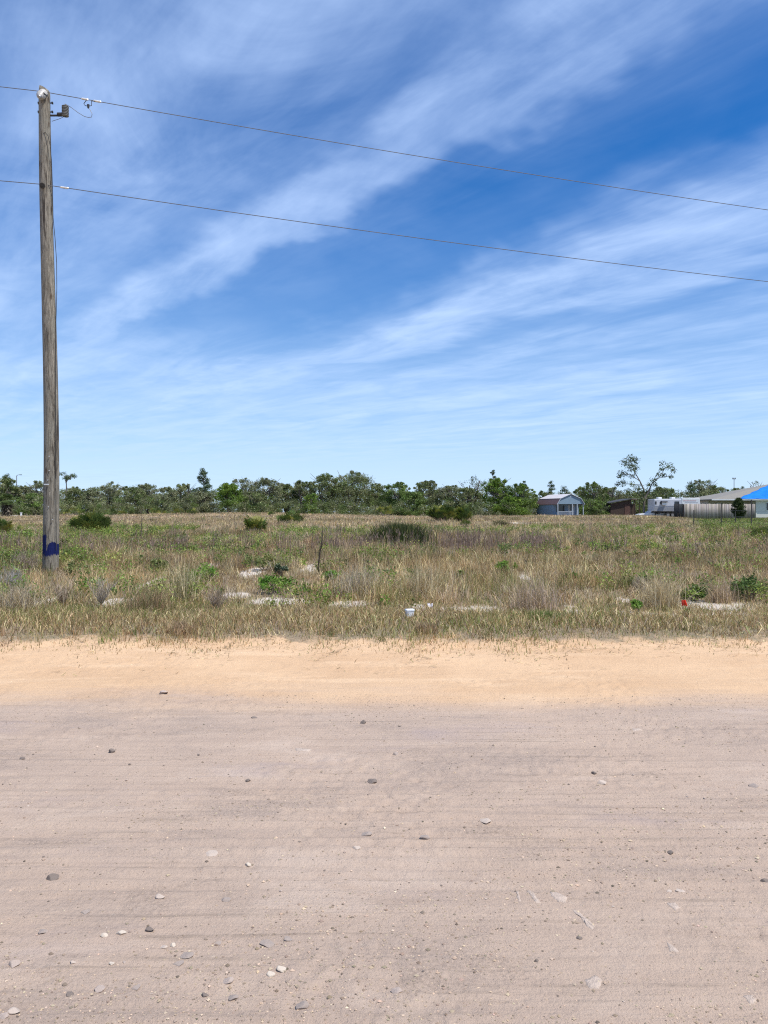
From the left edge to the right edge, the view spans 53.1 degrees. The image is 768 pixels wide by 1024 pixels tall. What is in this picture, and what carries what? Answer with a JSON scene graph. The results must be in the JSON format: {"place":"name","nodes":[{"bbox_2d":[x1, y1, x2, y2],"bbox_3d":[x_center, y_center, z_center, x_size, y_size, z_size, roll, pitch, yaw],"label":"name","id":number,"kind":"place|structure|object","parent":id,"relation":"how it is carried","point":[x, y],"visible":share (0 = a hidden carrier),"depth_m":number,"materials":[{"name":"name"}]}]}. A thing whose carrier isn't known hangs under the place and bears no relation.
{"place":"outdoors","nodes":[
{"label":"outdoors","id":0,"kind":"place"},
{"bbox_2d":[0,642,767,1023],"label":"road","id":1,"kind":"structure","parent":0,"point":[44,684],"depth_m":3.83,"materials":[{"name":"gravel"}]},
{"bbox_2d":[260,939,273,947],"bbox_3d":[-0.431,1.600,2.847,0.057,0.010,0.052,7,-4,-19],"label":"stone","id":2,"kind":"object","parent":1,"relation":"on","point":[268,943],"visible":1,"depth_m":2.84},
{"bbox_2d":[296,1000,308,1009],"bbox_3d":[-0.264,1.598,2.482,0.044,0.029,0.036,-3,-6,-17],"label":"stone","id":3,"kind":"object","parent":1,"relation":"on","point":[303,1004],"visible":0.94,"depth_m":2.48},
{"bbox_2d":[0,631,765,674],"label":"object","id":4,"kind":"object","parent":1,"relation":"on","point":[381,648],"depth_m":8.69,"materials":[{"name":"plant"}]},
{"bbox_2d":[550,892,566,902],"bbox_3d":[0.727,1.609,3.198,0.061,0.021,0.121,0,0,-22],"label":"flat stone","id":5,"kind":"object","parent":1,"relation":"on","point":[558,897],"visible":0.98,"depth_m":3.19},
{"bbox_2d":[572,909,594,928],"bbox_3d":[0.787,1.607,3.028,0.037,0.017,0.178,0,0,-11],"label":"flat stone","id":6,"kind":"object","parent":1,"relation":"on","point":[589,924],"visible":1,"depth_m":3.01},
{"bbox_2d":[585,975,601,988],"bbox_3d":[0.716,1.606,2.615,0.067,0.016,0.082,0,0,0],"label":"flat stone","id":7,"kind":"object","parent":1,"relation":"on","point":[594,982],"visible":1,"depth_m":2.61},
{"bbox_2d":[0,511,767,650],"bbox_3d":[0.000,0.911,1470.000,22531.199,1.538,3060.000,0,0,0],"label":"ground","id":8,"kind":"structure","parent":0,"point":[635,638],"depth_m":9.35,"materials":[{"name":"plant"}]},
{"bbox_2d":[0,518,13,534],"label":"palmetto bush","id":9,"kind":"object","parent":8,"relation":"on","point":[3,523],"visible":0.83,"depth_m":32.21,"materials":[{"name":"green plant"}]},
{"bbox_2d":[0,494,14,516],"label":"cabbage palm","id":10,"kind":"object","parent":8,"relation":"on","point":[6,506],"visible":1,"depth_m":91.58,"materials":[{"name":"green plant"}]},
{"bbox_2d":[0,475,21,511],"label":"scrub oak","id":11,"kind":"object","parent":8,"relation":"on","point":[4,488],"visible":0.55,"depth_m":111.82,"materials":[{"name":"green plant"}]},
{"bbox_2d":[0,566,24,586],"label":"dead bush","id":12,"kind":"object","parent":8,"relation":"on","point":[7,577],"visible":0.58,"depth_m":14.31,"materials":[{"name":"grey plant"}]},
{"bbox_2d":[9,485,29,514],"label":"scrub oak","id":13,"kind":"object","parent":8,"relation":"on","point":[23,488],"visible":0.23,"depth_m":113.27,"materials":[{"name":"green plant"}]},
{"bbox_2d":[10,548,42,574],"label":"dead bush","id":14,"kind":"object","parent":8,"relation":"on","point":[24,559],"visible":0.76,"depth_m":16.42,"materials":[{"name":"grey plant"}]},
{"bbox_2d":[15,493,42,514],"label":"scrub oak","id":15,"kind":"object","parent":8,"relation":"on","point":[28,497],"visible":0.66,"depth_m":101.10,"materials":[{"name":"green plant"}]},
{"bbox_2d":[0,575,63,611],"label":"dry grass tuft","id":16,"kind":"object","parent":8,"relation":"on","point":[16,600],"visible":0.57,"depth_m":11.64,"materials":[{"name":"plant"}]},
{"bbox_2d":[25,480,42,514],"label":"scrub oak","id":17,"kind":"object","parent":8,"relation":"on","point":[37,485],"visible":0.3,"depth_m":109.33,"materials":[{"name":"green plant"}]},
{"bbox_2d":[36,85,68,571],"bbox_3d":[-7.354,-4.022,16.977,0.656,10.784,0.491,0,0,-35],"label":"utility pole","id":18,"kind":"object","parent":8,"relation":"on","point":[50,551],"visible":0.98,"depth_m":16.89,"materials":[{"name":"brown wood"}]},
{"bbox_2d":[0,86,766,209],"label":"power line","id":19,"kind":"object","parent":18,"relation":"attached to","point":[97,101],"visible":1,"depth_m":18.46,"materials":[{"name":"metal"}]},
{"bbox_2d":[0,180,767,281],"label":"power line","id":20,"kind":"object","parent":18,"relation":"attached to","point":[63,187],"visible":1,"depth_m":18.71,"materials":[{"name":"metal"}]},
{"bbox_2d":[44,576,79,602],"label":"dead bush","id":21,"kind":"object","parent":8,"relation":"on","point":[60,596],"visible":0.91,"depth_m":12.29,"materials":[{"name":"grey plant"}]},
{"bbox_2d":[59,471,77,514],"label":"pine tree","id":22,"kind":"object","parent":8,"relation":"on","point":[67,477],"visible":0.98,"depth_m":117.71,"materials":[{"name":"green plant"}]},
{"bbox_2d":[59,506,82,514],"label":"palmetto bush","id":23,"kind":"object","parent":8,"relation":"on","point":[72,512],"visible":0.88,"depth_m":95.77,"materials":[{"name":"green plant"}]},
{"bbox_2d":[60,486,90,514],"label":"scrub oak","id":24,"kind":"object","parent":8,"relation":"on","point":[77,492],"visible":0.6,"depth_m":111.31,"materials":[{"name":"green plant"}]},
{"bbox_2d":[64,560,88,573],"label":"leafy shrub","id":25,"kind":"object","parent":8,"relation":"on","point":[70,565],"visible":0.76,"depth_m":16.35,"materials":[{"name":"green plant"}]},
{"bbox_2d":[65,509,112,531],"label":"palmetto bush","id":26,"kind":"object","parent":8,"relation":"on","point":[98,519],"visible":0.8,"depth_m":32.82,"materials":[{"name":"green plant"}]},
{"bbox_2d":[76,490,108,512],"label":"scrub oak","id":27,"kind":"object","parent":8,"relation":"on","point":[89,494],"visible":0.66,"depth_m":107.42,"materials":[{"name":"green plant"}]},
{"bbox_2d":[86,574,117,605],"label":"dead bush","id":28,"kind":"object","parent":8,"relation":"on","point":[101,595],"visible":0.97,"depth_m":12.30,"materials":[{"name":"grey plant"}]},
{"bbox_2d":[97,481,124,507],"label":"scrub oak","id":29,"kind":"object","parent":8,"relation":"on","point":[109,488],"visible":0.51,"depth_m":112.25,"materials":[{"name":"green plant"}]},
{"bbox_2d":[114,486,147,514],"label":"scrub oak","id":30,"kind":"object","parent":8,"relation":"on","point":[129,496],"visible":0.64,"depth_m":108.44,"materials":[{"name":"green plant"}]},
{"bbox_2d":[130,483,162,513],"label":"scrub oak","id":31,"kind":"object","parent":8,"relation":"on","point":[146,486],"visible":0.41,"depth_m":113.69,"materials":[{"name":"green plant"}]},
{"bbox_2d":[144,557,168,570],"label":"leafy shrub","id":32,"kind":"object","parent":8,"relation":"on","point":[156,561],"visible":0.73,"depth_m":16.75,"materials":[{"name":"green plant"}]},
{"bbox_2d":[110,578,209,613],"bbox_3d":[-3.414,1.259,11.597,1.792,0.563,1.352,0,0,0],"label":"dry grass tuft","id":33,"kind":"object","parent":8,"relation":"on","point":[154,599],"visible":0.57,"depth_m":11.45,"materials":[{"name":"plant"}]},
{"bbox_2d":[148,486,181,513],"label":"scrub oak","id":34,"kind":"object","parent":8,"relation":"on","point":[172,494],"visible":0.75,"depth_m":106.06,"materials":[{"name":"green plant"}]},
{"bbox_2d":[156,616,202,637],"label":"dry grass tuft","id":35,"kind":"object","parent":8,"relation":"on","point":[178,627],"visible":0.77,"depth_m":9.36,"materials":[{"name":"plant"}]},
{"bbox_2d":[121,555,245,601],"bbox_3d":[-3.306,1.098,13.082,2.577,0.873,1.859,0,0,-40],"label":"dry grass tuft","id":36,"kind":"object","parent":8,"relation":"on","point":[184,587],"visible":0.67,"depth_m":12.96,"materials":[{"name":"plant"}]},
{"bbox_2d":[173,483,194,512],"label":"scrub oak","id":37,"kind":"object","parent":8,"relation":"on","point":[180,489],"visible":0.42,"depth_m":110.42,"materials":[{"name":"green plant"}]},
{"bbox_2d":[179,490,217,512],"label":"scrub oak","id":38,"kind":"object","parent":8,"relation":"on","point":[202,496],"visible":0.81,"depth_m":104.32,"materials":[{"name":"green plant"}]},
{"bbox_2d":[185,562,219,581],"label":"leafy shrub","id":39,"kind":"object","parent":8,"relation":"on","point":[207,568],"visible":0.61,"depth_m":15.50,"materials":[{"name":"green plant"}]},
{"bbox_2d":[192,467,214,494],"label":"pine tree","id":40,"kind":"object","parent":8,"relation":"on","point":[206,484],"visible":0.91,"depth_m":111.65,"materials":[{"name":"green plant"}]},
{"bbox_2d":[199,582,231,608],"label":"dead bush","id":41,"kind":"object","parent":8,"relation":"on","point":[215,600],"visible":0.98,"depth_m":11.86,"materials":[{"name":"grey plant"}]},
{"bbox_2d":[214,482,246,511],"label":"scrub oak","id":42,"kind":"object","parent":8,"relation":"on","point":[227,491],"visible":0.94,"depth_m":103.21,"materials":[{"name":"green plant"}]},
{"bbox_2d":[232,477,261,511],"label":"scrub oak","id":43,"kind":"object","parent":8,"relation":"on","point":[245,487],"visible":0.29,"depth_m":113.46,"materials":[{"name":"green plant"}]},
{"bbox_2d":[238,492,270,512],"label":"scrub oak","id":44,"kind":"object","parent":8,"relation":"on","point":[257,497],"visible":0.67,"depth_m":103.29,"materials":[{"name":"green plant"}]},
{"bbox_2d":[243,515,267,532],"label":"palmetto bush","id":45,"kind":"object","parent":8,"relation":"on","point":[255,522],"visible":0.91,"depth_m":33.61,"materials":[{"name":"green plant"}]},
{"bbox_2d":[245,551,280,570],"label":"leafy shrub","id":46,"kind":"object","parent":8,"relation":"on","point":[268,558],"visible":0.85,"depth_m":17.13,"materials":[{"name":"green plant"}]},
{"bbox_2d":[248,477,282,512],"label":"scrub oak","id":47,"kind":"object","parent":8,"relation":"on","point":[272,487],"visible":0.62,"depth_m":109.34,"materials":[{"name":"green plant"}]},
{"bbox_2d":[257,571,297,593],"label":"leafy shrub","id":48,"kind":"object","parent":8,"relation":"on","point":[274,580],"visible":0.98,"depth_m":13.77,"materials":[{"name":"green plant"}]},
{"bbox_2d":[274,563,288,575],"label":"leafy shrub","id":49,"kind":"object","parent":8,"relation":"on","point":[279,567],"visible":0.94,"depth_m":16.26,"materials":[{"name":"green plant"}]},
{"bbox_2d":[270,483,298,511],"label":"scrub oak","id":50,"kind":"object","parent":8,"relation":"on","point":[285,488],"visible":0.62,"depth_m":111.20,"materials":[{"name":"green plant"}]},
{"bbox_2d":[276,510,305,522],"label":"palmetto bush","id":51,"kind":"object","parent":8,"relation":"on","point":[293,516],"visible":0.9,"depth_m":48.06,"materials":[{"name":"green plant"}]},
{"bbox_2d":[286,480,317,513],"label":"scrub oak","id":52,"kind":"object","parent":8,"relation":"on","point":[301,487],"visible":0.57,"depth_m":109.59,"materials":[{"name":"green plant"}]},
{"bbox_2d":[302,493,322,513],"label":"scrub oak","id":53,"kind":"object","parent":8,"relation":"on","point":[308,497],"visible":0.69,"depth_m":102.80,"materials":[{"name":"green plant"}]},
{"bbox_2d":[0,493,647,515],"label":"undergrowth","id":54,"kind":"object","parent":8,"relation":"on","point":[97,505],"visible":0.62,"depth_m":101.62,"materials":[{"name":"green plant"}]},
{"bbox_2d":[307,472,342,513],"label":"scrub oak","id":55,"kind":"object","parent":8,"relation":"on","point":[323,480],"visible":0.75,"depth_m":108.14,"materials":[{"name":"green plant"}]},
{"bbox_2d":[332,470,379,514],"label":"scrub oak","id":56,"kind":"object","parent":8,"relation":"on","point":[360,479],"visible":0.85,"depth_m":108.82,"materials":[{"name":"green plant"}]},
{"bbox_2d":[0,485,713,515],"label":"woods","id":57,"kind":"object","parent":8,"relation":"on","point":[680,495],"visible":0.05,"depth_m":124.52,"materials":[{"name":"green plant"}]},
{"bbox_2d":[300,558,423,599],"bbox_3d":[-0.259,1.135,13.619,3.185,0.773,2.270,0,0,0],"label":"dry grass tuft","id":58,"kind":"object","parent":8,"relation":"on","point":[356,581],"visible":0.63,"depth_m":13.32,"materials":[{"name":"plant"}]},
{"bbox_2d":[361,483,389,514],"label":"scrub oak","id":59,"kind":"object","parent":8,"relation":"on","point":[379,487],"visible":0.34,"depth_m":111.28,"materials":[{"name":"green plant"}]},
{"bbox_2d":[0,592,767,659],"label":"verge grass","id":60,"kind":"structure","parent":8,"relation":"on","point":[161,638],"depth_m":9.99,"materials":[{"name":"plant"}]},
{"bbox_2d":[0,521,767,561],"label":"dead stalks","id":61,"kind":"object","parent":8,"relation":"on","point":[469,545],"visible":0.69,"depth_m":22.20,"materials":[{"name":"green plant"}]},
{"bbox_2d":[0,520,767,607],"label":"field weeds","id":62,"kind":"object","parent":8,"relation":"on","point":[163,527],"visible":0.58,"depth_m":20.86,"materials":[{"name":"green plant"}]},
{"bbox_2d":[376,504,393,515],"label":"palmetto bush","id":63,"kind":"object","parent":8,"relation":"on","point":[388,510],"visible":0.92,"depth_m":73.05,"materials":[{"name":"green plant"}]},
{"bbox_2d":[377,481,415,514],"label":"scrub oak","id":64,"kind":"object","parent":8,"relation":"on","point":[390,495],"visible":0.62,"depth_m":106.49,"materials":[{"name":"green plant"}]},
{"bbox_2d":[358,520,441,547],"bbox_3d":[0.517,0.696,23.476,2.567,0.954,2.299,0,0,44],"label":"grass clump","id":65,"kind":"object","parent":8,"relation":"on","point":[406,529],"visible":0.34,"depth_m":23.07,"materials":[{"name":"plant"}]},
{"bbox_2d":[397,491,428,515],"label":"scrub oak","id":66,"kind":"object","parent":8,"relation":"on","point":[416,501],"visible":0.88,"depth_m":102.98,"materials":[{"name":"green plant"}]},
{"bbox_2d":[372,557,474,599],"bbox_3d":[0.850,1.138,13.623,2.110,0.789,2.291,0,0,26],"label":"dry grass tuft","id":67,"kind":"object","parent":8,"relation":"on","point":[418,579],"visible":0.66,"depth_m":13.32,"materials":[{"name":"plant"}]},
{"bbox_2d":[411,480,444,515],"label":"scrub oak","id":68,"kind":"object","parent":8,"relation":"on","point":[430,485],"visible":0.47,"depth_m":109.16,"materials":[{"name":"green plant"}]},
{"bbox_2d":[412,620,443,634],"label":"dry grass tuft","id":69,"kind":"object","parent":8,"relation":"on","point":[421,626],"visible":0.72,"depth_m":9.45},
{"bbox_2d":[425,503,457,520],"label":"palmetto bush","id":70,"kind":"object","parent":8,"relation":"on","point":[442,512],"visible":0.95,"depth_m":51.80,"materials":[{"name":"green plant"}]},
{"bbox_2d":[431,485,465,506],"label":"scrub oak","id":71,"kind":"object","parent":8,"relation":"on","point":[445,490],"visible":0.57,"depth_m":107.17,"materials":[{"name":"green plant"}]},
{"bbox_2d":[454,506,472,520],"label":"palmetto bush","id":72,"kind":"object","parent":8,"relation":"on","point":[463,513],"visible":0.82,"depth_m":52.72,"materials":[{"name":"green plant"}]},
{"bbox_2d":[451,487,485,510],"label":"scrub oak","id":73,"kind":"object","parent":8,"relation":"on","point":[471,495],"visible":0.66,"depth_m":105.60,"materials":[{"name":"green plant"}]},
{"bbox_2d":[457,476,482,513],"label":"scrub oak","id":74,"kind":"object","parent":8,"relation":"on","point":[476,487],"visible":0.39,"depth_m":112.73,"materials":[{"name":"green plant"}]},
{"bbox_2d":[478,477,511,515],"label":"scrub oak","id":75,"kind":"object","parent":8,"relation":"on","point":[493,487],"visible":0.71,"depth_m":107.11,"materials":[{"name":"green plant"}]},
{"bbox_2d":[494,560,517,572],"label":"leafy shrub","id":76,"kind":"object","parent":8,"relation":"on","point":[503,563],"visible":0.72,"depth_m":16.67,"materials":[{"name":"green plant"}]},
{"bbox_2d":[492,495,527,515],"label":"scrub oak","id":77,"kind":"object","parent":8,"relation":"on","point":[497,507],"visible":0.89,"depth_m":101.15,"materials":[{"name":"green plant"}]},
{"bbox_2d":[503,482,538,515],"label":"scrub oak","id":78,"kind":"object","parent":8,"relation":"on","point":[521,491],"visible":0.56,"depth_m":105.28,"materials":[{"name":"green plant"}]},
{"bbox_2d":[481,573,590,613],"bbox_3d":[2.212,1.233,11.924,1.871,0.640,2.335,0,0,-21],"label":"dry grass tuft","id":79,"kind":"object","parent":8,"relation":"on","point":[538,600],"visible":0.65,"depth_m":11.65,"materials":[{"name":"plant"}]},
{"bbox_2d":[520,608,574,620],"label":"dry grass tuft","id":80,"kind":"object","parent":8,"relation":"on","point":[548,613],"visible":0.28,"depth_m":10.49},
{"bbox_2d":[536,494,584,515],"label":"barn shed","id":81,"kind":"structure","parent":8,"relation":"on","point":[563,504],"depth_m":101.65,"materials":[{"name":"blue"}]},
{"bbox_2d":[573,481,610,514],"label":"scrub oak","id":82,"kind":"object","parent":8,"relation":"on","point":[590,492],"visible":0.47,"depth_m":107.35,"materials":[{"name":"green plant"}]},
{"bbox_2d":[579,499,609,514],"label":"scrub oak","id":83,"kind":"object","parent":8,"relation":"on","point":[598,503],"visible":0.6,"depth_m":102.96,"materials":[{"name":"green plant"}]},
{"bbox_2d":[597,486,628,502],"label":"scrub oak","id":84,"kind":"object","parent":8,"relation":"on","point":[611,491],"visible":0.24,"depth_m":111.11,"materials":[{"name":"green plant"}]},
{"bbox_2d":[602,498,639,514],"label":"lean to shed","id":85,"kind":"object","parent":8,"relation":"on","point":[624,507],"visible":0.63,"depth_m":103.17,"materials":[{"name":"brown wood"}]},
{"bbox_2d":[619,490,652,513],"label":"scrub oak","id":86,"kind":"object","parent":8,"relation":"on","point":[634,495],"visible":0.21,"depth_m":110.99,"materials":[{"name":"green plant"}]},
{"bbox_2d":[630,599,643,610],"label":"leafy shrub","id":87,"kind":"object","parent":8,"relation":"on","point":[634,603],"visible":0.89,"depth_m":11.71,"materials":[{"name":"green plant"}]},
{"bbox_2d":[630,575,650,592],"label":"dead bush","id":88,"kind":"object","parent":8,"relation":"on","point":[638,578],"visible":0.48,"depth_m":13.74,"materials":[{"name":"plant"}]},
{"bbox_2d":[615,453,676,512],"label":"sparse tree","id":89,"kind":"object","parent":8,"relation":"on","point":[644,494],"visible":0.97,"depth_m":98.94,"materials":[{"name":"green plant"}]},
{"bbox_2d":[599,569,723,611],"bbox_3d":[4.470,1.185,11.982,2.480,0.716,2.078,0,0,0],"label":"dry grass tuft","id":90,"kind":"object","parent":8,"relation":"on","point":[661,595],"visible":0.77,"depth_m":11.93,"materials":[{"name":"plant"}]},
{"bbox_2d":[648,486,676,512],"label":"scrub oak","id":91,"kind":"object","parent":8,"relation":"on","point":[664,496],"visible":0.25,"depth_m":115.42,"materials":[{"name":"green plant"}]},
{"bbox_2d":[648,497,699,516],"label":"camper trailer","id":92,"kind":"object","parent":8,"relation":"on","point":[657,505],"visible":0.79,"depth_m":96.50,"materials":[{"name":"silver metal"}]},
{"bbox_2d":[682,481,696,497],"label":"pine tree","id":93,"kind":"object","parent":8,"relation":"on","point":[691,489],"visible":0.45,"depth_m":124.81,"materials":[{"name":"green plant"}]},
{"bbox_2d":[677,583,711,601],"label":"leafy shrub","id":94,"kind":"object","parent":8,"relation":"on","point":[697,588],"visible":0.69,"depth_m":12.84,"materials":[{"name":"green plant"}]},
{"bbox_2d":[682,479,717,497],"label":"scrub oak","id":95,"kind":"object","parent":8,"relation":"on","point":[699,487],"visible":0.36,"depth_m":127.36,"materials":[{"name":"green plant"}]},
{"bbox_2d":[674,504,754,518],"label":"board fence","id":96,"kind":"object","parent":8,"relation":"on","point":[712,511],"visible":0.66,"depth_m":94.49,"materials":[{"name":"grey wood"}]},
{"bbox_2d":[708,485,729,493],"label":"scrub oak","id":97,"kind":"object","parent":8,"relation":"on","point":[721,489],"visible":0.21,"depth_m":125.64,"materials":[{"name":"green plant"}]},
{"bbox_2d":[698,576,742,605],"bbox_3d":[5.545,1.269,12.601,1.646,0.518,1.500,0,0,0],"label":"dry grass tuft","id":98,"kind":"object","parent":8,"relation":"on","point":[725,596],"visible":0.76,"depth_m":12.66,"materials":[{"name":"plant"}]},
{"bbox_2d":[693,500,763,525],"bbox_3d":[18.432,0.209,39.057,1.171,1.627,8.732,0,0,-5],"label":"wire fence","id":99,"kind":"object","parent":8,"relation":"on","point":[721,514],"visible":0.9,"depth_m":41.32,"materials":[{"name":"metal"}]},
{"bbox_2d":[696,484,767,517],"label":"house","id":100,"kind":"structure","parent":8,"relation":"on","point":[729,497],"depth_m":101.40,"materials":[{"name":"beige paint"}]},
{"bbox_2d":[741,485,767,498],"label":"roof tarp","id":101,"kind":"object","parent":100,"relation":"on","point":[761,493],"visible":0.99,"depth_m":100.84,"materials":[{"name":"plastic"}]},
{"bbox_2d":[730,497,746,518],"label":"ornamental tree","id":102,"kind":"object","parent":8,"relation":"on","point":[738,504],"visible":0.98,"depth_m":87.76,"materials":[{"name":"green plant"}]},
{"bbox_2d":[729,572,767,599],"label":"leafy shrub","id":103,"kind":"object","parent":8,"relation":"on","point":[752,579],"visible":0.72,"depth_m":12.95,"materials":[{"name":"green plant"}]},
{"bbox_2d":[747,526,767,537],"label":"palmetto bush","id":104,"kind":"object","parent":8,"relation":"on","point":[765,529],"visible":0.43,"depth_m":26.86,"materials":[{"name":"green plant"}]},
{"bbox_2d":[0,0,767,511],"label":"sky","id":105,"kind":"structure","parent":0,"point":[231,346],"materials":[{"name":"blue"}]},
{"bbox_2d":[690,517,767,526],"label":"lawn grass","id":106,"kind":"structure","parent":0,"point":[762,520],"depth_m":53.93,"materials":[{"name":"plant"}]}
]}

